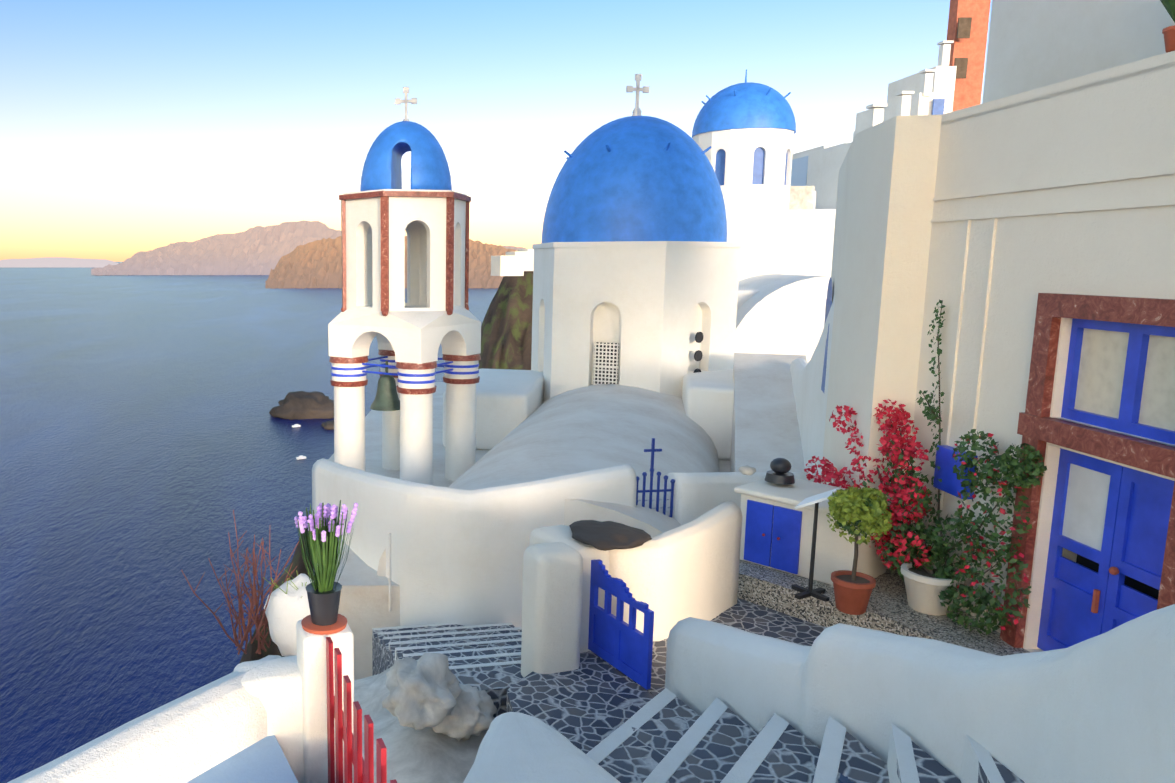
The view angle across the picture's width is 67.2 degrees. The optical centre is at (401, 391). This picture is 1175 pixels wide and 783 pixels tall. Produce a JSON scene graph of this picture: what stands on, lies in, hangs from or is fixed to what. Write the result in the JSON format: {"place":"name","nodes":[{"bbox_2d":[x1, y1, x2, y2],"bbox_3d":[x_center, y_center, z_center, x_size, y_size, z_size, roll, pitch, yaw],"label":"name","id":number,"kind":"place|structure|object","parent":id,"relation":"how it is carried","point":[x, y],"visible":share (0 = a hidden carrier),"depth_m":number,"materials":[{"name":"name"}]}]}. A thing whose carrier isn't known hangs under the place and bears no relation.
{"place":"outdoors","nodes":[
{"label":"outdoors","id":0,"kind":"place"},
{"bbox_2d":[0,257,118,267],"bbox_3d":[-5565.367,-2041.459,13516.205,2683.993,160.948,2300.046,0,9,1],"label":"distant island","id":1,"kind":"structure","parent":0,"point":[54,262],"depth_m":13385.76,"materials":[{"name":"stone"}]},
{"bbox_2d":[186,735,297,782],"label":"terrace floor","id":2,"kind":"structure","parent":0,"point":[263,760],"depth_m":3.76,"materials":[{"name":"white paint"}]},
{"bbox_2d":[7,655,281,782],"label":"terrace wall","id":3,"kind":"structure","parent":2,"relation":"on","point":[192,735],"depth_m":3.65,"materials":[{"name":"white paint"}]},
{"bbox_2d":[233,655,303,782],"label":"wall","id":4,"kind":"structure","parent":2,"relation":"on","point":[274,686],"depth_m":4.04,"materials":[{"name":"white paint"}]},
{"bbox_2d":[326,637,396,782],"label":"picket gate","id":5,"kind":"structure","parent":4,"relation":"attached to","point":[364,770],"depth_m":3.57,"materials":[{"name":"paint"}]},
{"bbox_2d":[0,262,497,782],"bbox_3d":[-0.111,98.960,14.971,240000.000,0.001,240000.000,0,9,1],"label":"sea water","id":6,"kind":"structure","parent":0,"point":[150,446],"depth_m":405.75,"materials":[{"name":"blue liquid"}]},
{"bbox_2d":[292,424,305,459],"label":"boats","id":7,"kind":"object","parent":6,"relation":"on","point":[300,456],"visible":0.58,"depth_m":438.31,"materials":[{"name":"wood"}]},
{"bbox_2d":[269,391,333,419],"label":"rock islet","id":8,"kind":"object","parent":6,"relation":"in","point":[297,405],"depth_m":551.71,"materials":[{"name":"brown stone"}]},
{"bbox_2d":[321,420,333,429],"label":"rock","id":9,"kind":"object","parent":6,"relation":"in","point":[328,425],"depth_m":514.60,"materials":[{"name":"stone"}]},
{"bbox_2d":[478,271,532,369],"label":"cliff","id":10,"kind":"structure","parent":6,"relation":"on","point":[506,334],"depth_m":188.96,"materials":[{"name":"brown stone"}]},
{"bbox_2d":[491,249,533,275],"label":"cliff top houses","id":11,"kind":"structure","parent":10,"relation":"on","point":[519,262],"depth_m":169.99,"materials":[{"name":"white paint"}]},
{"bbox_2d":[239,528,313,663],"bbox_3d":[-3.038,17.853,26.632,6.678,28.684,23.215,0,9,1],"label":"rock","id":12,"kind":"object","parent":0,"point":[273,649],"visible":0.08,"depth_m":22.61,"materials":[{"name":"stone"}]},
{"bbox_2d":[181,510,298,654],"bbox_3d":[-1.164,1.521,6.705,0.838,0.951,0.980,0,9,1],"label":"dry shrub","id":13,"kind":"object","parent":12,"relation":"on","point":[257,620],"visible":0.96,"depth_m":6.61,"materials":[{"name":"red plant"}]},
{"bbox_2d":[264,574,313,656],"bbox_3d":[-0.797,1.731,6.496,0.478,0.684,0.444,0,9,1],"label":"urn","id":14,"kind":"object","parent":12,"relation":"on","point":[284,613],"visible":0.56,"depth_m":6.32,"materials":[{"name":"white ceramic"}]},
{"bbox_2d":[263,569,308,597],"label":"twigs","id":15,"kind":"object","parent":14,"relation":"on","point":[276,585],"visible":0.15,"depth_m":6.42,"materials":[{"name":"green plant"}]},
{"bbox_2d":[91,220,525,275],"bbox_3d":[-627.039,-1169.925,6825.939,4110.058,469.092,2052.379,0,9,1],"label":"mountain","id":16,"kind":"structure","parent":0,"point":[258,250],"depth_m":6838.29,"materials":[{"name":"brown stone"}]},
{"bbox_2d":[296,619,353,782],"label":"gate pillar","id":17,"kind":"structure","parent":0,"point":[311,656],"depth_m":4.00,"materials":[{"name":"white paint"}]},
{"bbox_2d":[301,582,346,634],"bbox_3d":[-0.365,1.020,4.060,0.220,0.190,0.220,0,9,1],"label":"lavender pot","id":18,"kind":"object","parent":17,"relation":"on","point":[324,618],"visible":0.9,"depth_m":4.00,"materials":[{"name":"black plastic"}]},
{"bbox_2d":[294,500,357,592],"bbox_3d":[-0.357,0.733,4.021,0.280,0.429,0.299,8,12,44],"label":"lavender plant","id":19,"kind":"object","parent":18,"relation":"on","point":[322,543],"visible":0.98,"depth_m":3.97,"materials":[{"name":"green plant"}]},
{"bbox_2d":[265,236,516,288],"bbox_3d":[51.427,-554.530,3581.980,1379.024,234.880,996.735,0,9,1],"label":"headland","id":20,"kind":"structure","parent":0,"point":[316,264],"depth_m":3496.59,"materials":[{"name":"brown stone"}]},
{"bbox_2d":[395,87,416,120],"bbox_3d":[0.103,-5.921,17.689,0.459,0.712,0.188,0,9,1],"label":"cross","id":21,"kind":"object","parent":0,"point":[399,101],"visible":0.9,"depth_m":17.66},
{"bbox_2d":[0,0,991,261],"label":"sky","id":22,"kind":"structure","parent":0,"point":[128,127],"materials":[{"name":"blue"}]},
{"bbox_2d":[328,382,730,679],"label":"church terrace floor","id":23,"kind":"structure","parent":0,"point":[364,604],"depth_m":12.98,"materials":[{"name":"white paint"}]},
{"bbox_2d":[328,189,480,484],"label":"bell tower","id":24,"kind":"structure","parent":23,"relation":"on","point":[422,323],"depth_m":17.66,"materials":[{"name":"white paint"}]},
{"bbox_2d":[370,361,399,410],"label":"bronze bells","id":25,"kind":"object","parent":24,"relation":"hanging from","point":[386,398],"visible":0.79,"depth_m":17.83,"materials":[{"name":"green metal"}]},
{"bbox_2d":[360,121,451,190],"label":"dome","id":26,"kind":"structure","parent":24,"relation":"on","point":[392,144],"depth_m":17.23,"materials":[{"name":"blue paint"}]},
{"bbox_2d":[362,356,452,375],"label":"tie rods","id":27,"kind":"object","parent":24,"relation":"attached to","point":[392,366],"visible":0.27,"depth_m":18.01,"materials":[{"name":"blue metal"}]},
{"bbox_2d":[312,458,636,626],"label":"wall","id":28,"kind":"structure","parent":23,"relation":"on","point":[457,555],"depth_m":12.22,"materials":[{"name":"white paint"}]},
{"bbox_2d":[388,533,390,610],"bbox_3d":[-0.165,2.669,12.632,0.037,1.200,0.037,4,9,23],"label":"white pole","id":29,"kind":"object","parent":28,"relation":"attached to","point":[389,543],"visible":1,"depth_m":12.60,"materials":[{"name":"white paint"}]},
{"bbox_2d":[377,383,718,576],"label":"vaulted roof","id":30,"kind":"structure","parent":23,"relation":"on","point":[587,428],"depth_m":16.23,"materials":[{"name":"white paint"}]},
{"bbox_2d":[636,438,674,517],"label":"gate","id":31,"kind":"structure","parent":30,"relation":"on","point":[658,490],"depth_m":12.35,"materials":[{"name":"blue metal"}]},
{"bbox_2d":[531,241,742,402],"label":"church wall","id":32,"kind":"structure","parent":23,"relation":"on","point":[652,308],"depth_m":22.99,"materials":[{"name":"white paint"}]},
{"bbox_2d":[541,116,726,242],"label":"dome","id":33,"kind":"structure","parent":32,"relation":"on","point":[638,182],"depth_m":22.69,"materials":[{"name":"blue paint"}]},
{"bbox_2d":[626,74,649,115],"bbox_3d":[6.686,-8.338,24.204,0.666,1.216,0.320,0,9,1],"label":"cross","id":34,"kind":"object","parent":33,"relation":"on","point":[637,111],"visible":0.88,"depth_m":24.16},
{"bbox_2d":[564,142,711,158],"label":"dome spikes","id":35,"kind":"object","parent":33,"relation":"attached to","point":[666,148],"visible":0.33,"depth_m":23.21,"materials":[{"name":"blue metal"}]},
{"bbox_2d":[663,472,813,525],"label":"wall","id":36,"kind":"structure","parent":23,"relation":"on","point":[696,495],"depth_m":12.46,"materials":[{"name":"white paint"}]},
{"bbox_2d":[726,209,835,309],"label":"building","id":37,"kind":"structure","parent":23,"relation":"on","point":[795,242],"depth_m":33.75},
{"bbox_2d":[693,128,793,209],"bbox_3d":[14.261,-9.124,35.970,3.890,3.193,3.890,0,9,1],"label":"dome drum","id":38,"kind":"object","parent":37,"relation":"on","point":[752,167],"visible":0.65,"depth_m":34.24,"materials":[{"name":"white paint"}]},
{"bbox_2d":[692,69,795,137],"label":"dome","id":39,"kind":"structure","parent":38,"relation":"on","point":[746,104],"depth_m":34.13,"materials":[{"name":"blue paint"}]},
{"bbox_2d":[789,186,814,209],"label":"stone wall","id":40,"kind":"structure","parent":37,"relation":"on","point":[801,197],"depth_m":39.76,"materials":[{"name":"beige stone"}]},
{"bbox_2d":[790,295,834,482],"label":"ramp side wall","id":41,"kind":"structure","parent":23,"relation":"on","point":[810,396],"depth_m":15.41,"materials":[{"name":"white paint"}]},
{"bbox_2d":[821,277,831,392],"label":"shutter","id":42,"kind":"object","parent":41,"relation":"attached to","point":[828,300],"visible":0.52,"depth_m":14.03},
{"bbox_2d":[530,525,609,652],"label":"gate pier","id":43,"kind":"structure","parent":0,"point":[563,534],"depth_m":8.56,"materials":[{"name":"white paint"}]},
{"bbox_2d":[442,369,733,459],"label":"church blocks","id":44,"kind":"structure","parent":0,"point":[508,401],"depth_m":21.56,"materials":[{"name":"white paint"}]},
{"bbox_2d":[592,332,703,384],"bbox_3d":[6.691,-0.819,23.178,2.963,1.599,0.385,0,9,1],"label":"window grille","id":45,"kind":"object","parent":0,"point":[605,365],"visible":0.79,"depth_m":23.18,"materials":[{"name":"white metal"}]},
{"bbox_2d":[591,598,827,695],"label":"stone paving","id":46,"kind":"structure","parent":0,"point":[747,616],"depth_m":9.18,"materials":[{"name":"grey stone"}]},
{"bbox_2d":[609,501,742,640],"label":"patio wall","id":47,"kind":"structure","parent":46,"relation":"on","point":[672,577],"depth_m":8.99,"materials":[{"name":"white paint"}]},
{"bbox_2d":[569,520,651,550],"bbox_3d":[2.128,1.454,8.729,0.797,0.110,0.913,0,9,1],"label":"hole","id":48,"kind":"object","parent":47,"relation":"on","point":[605,535],"depth_m":8.59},
{"bbox_2d":[737,559,1029,655],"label":"ground","id":49,"kind":"structure","parent":46,"relation":"on","point":[889,609],"depth_m":9.14,"materials":[{"name":"grey gravel"}]},
{"bbox_2d":[734,478,892,584],"bbox_3d":[4.836,1.630,10.092,1.000,0.905,1.465,-7,11,-39],"label":"patio counter","id":50,"kind":"object","parent":49,"relation":"on","point":[834,551],"visible":0.27,"depth_m":9.69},
{"bbox_2d":[744,500,801,573],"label":"cabinet doors","id":51,"kind":"structure","parent":50,"relation":"attached to","point":[783,538],"depth_m":10.00,"materials":[{"name":"paint"}]},
{"bbox_2d":[765,458,794,484],"bbox_3d":[4.584,0.943,10.344,0.340,0.286,0.340,0,9,1],"label":"stone ornament","id":52,"kind":"object","parent":50,"relation":"on","point":[779,473],"visible":1,"depth_m":10.25,"materials":[{"name":"black stone"}]},
{"bbox_2d":[791,488,839,601],"bbox_3d":[4.439,1.629,9.203,0.410,1.176,0.460,7,11,39],"label":"menu stand","id":53,"kind":"object","parent":49,"relation":"on","point":[810,590],"visible":0.94,"depth_m":9.20,"materials":[{"name":"black metal"}]},
{"bbox_2d":[831,570,875,614],"bbox_3d":[4.663,2.094,8.853,0.410,0.360,0.410,0,9,1],"label":"topiary pot","id":54,"kind":"object","parent":49,"relation":"on","point":[852,598],"visible":0.96,"depth_m":8.73,"materials":[{"name":"ceramic"}]},
{"bbox_2d":[836,575,869,583],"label":"potting soil","id":55,"kind":"structure","parent":54,"relation":"in","point":[847,578],"depth_m":8.86,"materials":[{"name":"brown soil"}]},
{"bbox_2d":[826,485,892,580],"bbox_3d":[4.667,1.477,8.769,0.598,1.007,0.662,4,10,26],"label":"topiary shrub","id":56,"kind":"object","parent":55,"relation":"on","point":[853,506],"visible":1,"depth_m":8.61,"materials":[{"name":"green plant"}]},
{"bbox_2d":[901,562,963,615],"bbox_3d":[5.492,2.060,8.878,0.562,0.420,0.562,0,9,1],"label":"bougainvillea pot","id":57,"kind":"object","parent":49,"relation":"on","point":[922,592],"visible":0.67,"depth_m":8.72,"materials":[{"name":"white ceramic"}]},
{"bbox_2d":[908,567,954,578],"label":"potting soil","id":58,"kind":"structure","parent":57,"relation":"on","point":[922,572],"depth_m":8.92,"materials":[{"name":"brown soil"}]},
{"bbox_2d":[665,604,1174,782],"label":"parapet wall","id":59,"kind":"structure","parent":46,"relation":"on","point":[1100,708],"depth_m":4.43,"materials":[{"name":"white paint"}]},
{"bbox_2d":[839,773,853,782],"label":"stone","id":60,"kind":"object","parent":59,"relation":"on","point":[843,779],"visible":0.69,"depth_m":4.78,"materials":[{"name":"grey stone"}]},
{"bbox_2d":[739,465,755,474],"bbox_3d":[4.319,0.990,10.681,0.206,0.126,0.127,0,9,1],"label":"sea shell","id":61,"kind":"object","parent":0,"point":[746,470],"visible":1,"depth_m":10.64},
{"bbox_2d":[730,353,806,471],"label":"wall","id":62,"kind":"structure","parent":0,"point":[765,429],"depth_m":18.72,"materials":[{"name":"white paint"}]},
{"bbox_2d":[734,274,829,361],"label":"vaulted roof","id":63,"kind":"structure","parent":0,"point":[782,314],"depth_m":28.16,"materials":[{"name":"white paint"}]},
{"bbox_2d":[790,156,807,185],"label":"building wall","id":64,"kind":"structure","parent":0,"point":[799,172],"depth_m":52.71,"materials":[{"name":"blue paint"}]},
{"bbox_2d":[599,697,1023,782],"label":"stair treads","id":65,"kind":"object","parent":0,"point":[714,756],"visible":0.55,"depth_m":5.78,"materials":[{"name":"grey stone"}]},
{"bbox_2d":[586,688,1004,782],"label":"step edges","id":66,"kind":"object","parent":65,"relation":"on","point":[751,758],"visible":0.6,"depth_m":5.40,"materials":[{"name":"white paint"}]},
{"bbox_2d":[792,145,834,159],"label":"parapet","id":67,"kind":"structure","parent":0,"point":[795,156],"depth_m":61.73,"materials":[{"name":"white paint"}]},
{"bbox_2d":[813,191,815,208],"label":"hill house","id":68,"kind":"structure","parent":0,"point":[814,199],"depth_m":43.72,"materials":[{"name":"white paint"}]},
{"bbox_2d":[798,143,846,157],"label":"roof edge","id":69,"kind":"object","parent":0,"point":[803,155],"depth_m":51.45,"materials":[{"name":"white paint"}]},
{"bbox_2d":[806,142,851,208],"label":"hill house","id":70,"kind":"structure","parent":0,"point":[824,167],"depth_m":48.35,"materials":[{"name":"white paint"}]},
{"bbox_2d":[853,127,867,138],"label":"hill house","id":71,"kind":"structure","parent":0,"point":[855,132],"depth_m":54.98,"materials":[{"name":"white paint"}]},
{"bbox_2d":[821,115,941,569],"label":"house corner facets","id":72,"kind":"object","parent":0,"point":[884,205],"visible":0.71,"depth_m":9.81,"materials":[{"name":"beige paint"}]},
{"bbox_2d":[855,92,952,130],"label":"hill house","id":73,"kind":"structure","parent":0,"point":[921,104],"depth_m":55.86,"materials":[{"name":"white paint"}]},
{"bbox_2d":[887,66,956,111],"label":"hill house","id":74,"kind":"structure","parent":0,"point":[944,77],"depth_m":59.77,"materials":[{"name":"white paint"}]},
{"bbox_2d":[866,41,953,128],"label":"chimneys","id":75,"kind":"object","parent":74,"relation":"on","point":[876,114],"visible":0.88,"depth_m":49.64,"materials":[{"name":"white paint"}]},
{"bbox_2d":[947,0,990,111],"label":"building","id":76,"kind":"structure","parent":0,"point":[968,88],"depth_m":62.30,"materials":[{"name":"orange paint"}]},
{"bbox_2d":[954,17,971,78],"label":"windows","id":77,"kind":"structure","parent":76,"relation":"in","point":[963,30],"depth_m":61.28,"materials":[{"name":"brown glass"}]},
{"bbox_2d":[932,99,944,114],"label":"hill house shutters","id":78,"kind":"object","parent":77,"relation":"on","point":[938,107],"visible":0.21,"depth_m":55.34,"materials":[{"name":"blue wood"}]},
{"bbox_2d":[900,51,1174,652],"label":"house wall","id":79,"kind":"structure","parent":0,"point":[1117,127],"depth_m":7.92,"materials":[{"name":"white paint"}]},
{"bbox_2d":[931,169,1174,554],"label":"house mouldings","id":80,"kind":"object","parent":79,"relation":"attached to","point":[994,217],"visible":0.71,"depth_m":8.54,"materials":[{"name":"beige paint"}]},
{"bbox_2d":[941,0,1174,125],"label":"building","id":81,"kind":"structure","parent":79,"relation":"on","point":[1034,44],"depth_m":8.13,"materials":[{"name":"white paint"}]},
{"bbox_2d":[804,399,942,580],"bbox_3d":[5.419,0.973,9.905,0.633,1.831,2.442,0,9,1],"label":"bougainvillea","id":82,"kind":"object","parent":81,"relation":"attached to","point":[903,490],"visible":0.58,"depth_m":9.32,"materials":[{"name":"red flower petals"},{"name":"green leaf"},{"name":"bark"}]},
{"bbox_2d":[933,445,977,498],"bbox_3d":[5.781,0.837,8.938,0.120,0.460,0.500,0,9,1],"label":"wall box","id":83,"kind":"object","parent":81,"relation":"attached to","point":[946,462],"visible":0.75,"depth_m":8.95,"materials":[{"name":"paint"}]},
{"bbox_2d":[916,300,1046,634],"bbox_3d":[5.577,0.702,8.512,0.523,3.142,2.027,0,9,1],"label":"climbing vine","id":84,"kind":"object","parent":81,"relation":"attached to","point":[1013,467],"visible":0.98,"depth_m":8.22,"materials":[{"name":"green plant"}]},
{"bbox_2d":[1000,293,1174,647],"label":"marble frames","id":85,"kind":"structure","parent":81,"relation":"attached to","point":[1039,427],"depth_m":7.40,"materials":[{"name":"red stone"}]},
{"bbox_2d":[1037,318,1174,650],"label":"double door","id":86,"kind":"structure","parent":81,"relation":"attached to","point":[1137,516],"depth_m":7.13,"materials":[{"name":"paint"}]},
{"bbox_2d":[1062,464,1110,550],"bbox_3d":[5.976,0.999,7.445,0.020,0.670,0.475,0,9,1],"label":"door window pane","id":87,"kind":"structure","parent":86,"relation":"attached to","point":[1086,506],"depth_m":7.45,"materials":[{"name":"grey glass"}]},
{"bbox_2d":[1091,567,1118,612],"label":"door handles","id":88,"kind":"object","parent":86,"relation":"attached to","point":[1096,592],"depth_m":7.27,"materials":[{"name":"metal"}]},
{"bbox_2d":[1076,554,1158,598],"bbox_3d":[6.220,0.977,7.093,0.040,3.400,1.700,0,9,1],"label":"opening backing","id":89,"kind":"object","parent":81,"relation":"attached to","point":[1128,581],"depth_m":7.27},
{"bbox_2d":[1074,328,1174,430],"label":"window glass","id":90,"kind":"object","parent":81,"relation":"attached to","point":[1101,371],"depth_m":7.11,"materials":[{"name":"grey glass"}]},
{"bbox_2d":[1162,25,1174,52],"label":"flower pot","id":91,"kind":"object","parent":81,"relation":"on","point":[1169,35],"visible":0.98,"depth_m":6.61,"materials":[{"name":"ceramic"}]},
{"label":"plant pot soil","id":92,"kind":"structure","parent":91,"relation":"on","visible":0},
{"bbox_2d":[1160,0,1174,21],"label":"plant","id":93,"kind":"object","parent":92,"relation":"in","point":[1169,5],"visible":1,"depth_m":6.61,"materials":[{"name":"green plant"}]},
{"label":"cliff","id":94,"kind":"structure","parent":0},
{"bbox_2d":[354,667,487,782],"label":"ground","id":95,"kind":"structure","parent":94,"relation":"on","point":[427,755],"depth_m":7.59,"materials":[{"name":"white paint"}]},
{"bbox_2d":[382,653,462,729],"bbox_3d":[0.190,2.653,7.628,0.719,0.654,0.812,0,9,1],"label":"pale rock","id":96,"kind":"object","parent":95,"relation":"on","point":[425,690],"visible":1,"depth_m":7.38,"materials":[{"name":"white stone"}]},
{"bbox_2d":[372,623,521,668],"bbox_3d":[0.829,3.151,10.515,1.907,1.333,3.570,-1,9,-10],"label":"stair nosing","id":97,"kind":"object","parent":95,"relation":"on","point":[460,644],"visible":0.29,"depth_m":10.61,"materials":[{"name":"white paint"}]},
{"bbox_2d":[372,624,523,717],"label":"stone steps","id":98,"kind":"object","parent":97,"relation":"attached to","point":[495,683],"visible":0.25,"depth_m":10.03,"materials":[{"name":"grey stone"}]},
{"bbox_2d":[432,683,496,741],"bbox_3d":[0.552,2.954,7.869,0.655,0.514,0.621,0,9,1],"label":"pale rock","id":99,"kind":"object","parent":95,"relation":"on","point":[474,710],"visible":0.77,"depth_m":7.65,"materials":[{"name":"white stone"}]},
{"bbox_2d":[506,651,654,753],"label":"stone paving","id":100,"kind":"structure","parent":95,"relation":"on","point":[592,701],"depth_m":7.67,"materials":[{"name":"grey stone"}]},
{"bbox_2d":[463,712,620,782],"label":"low wall","id":101,"kind":"structure","parent":100,"relation":"on","point":[516,747],"depth_m":5.04,"materials":[{"name":"white paint"}]},
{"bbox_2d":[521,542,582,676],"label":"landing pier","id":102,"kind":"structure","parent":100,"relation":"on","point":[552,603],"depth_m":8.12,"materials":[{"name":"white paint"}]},
{"bbox_2d":[588,559,653,689],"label":"gate","id":103,"kind":"structure","parent":100,"relation":"attached to","point":[619,644],"depth_m":8.11,"materials":[{"name":"paint"}]}
]}

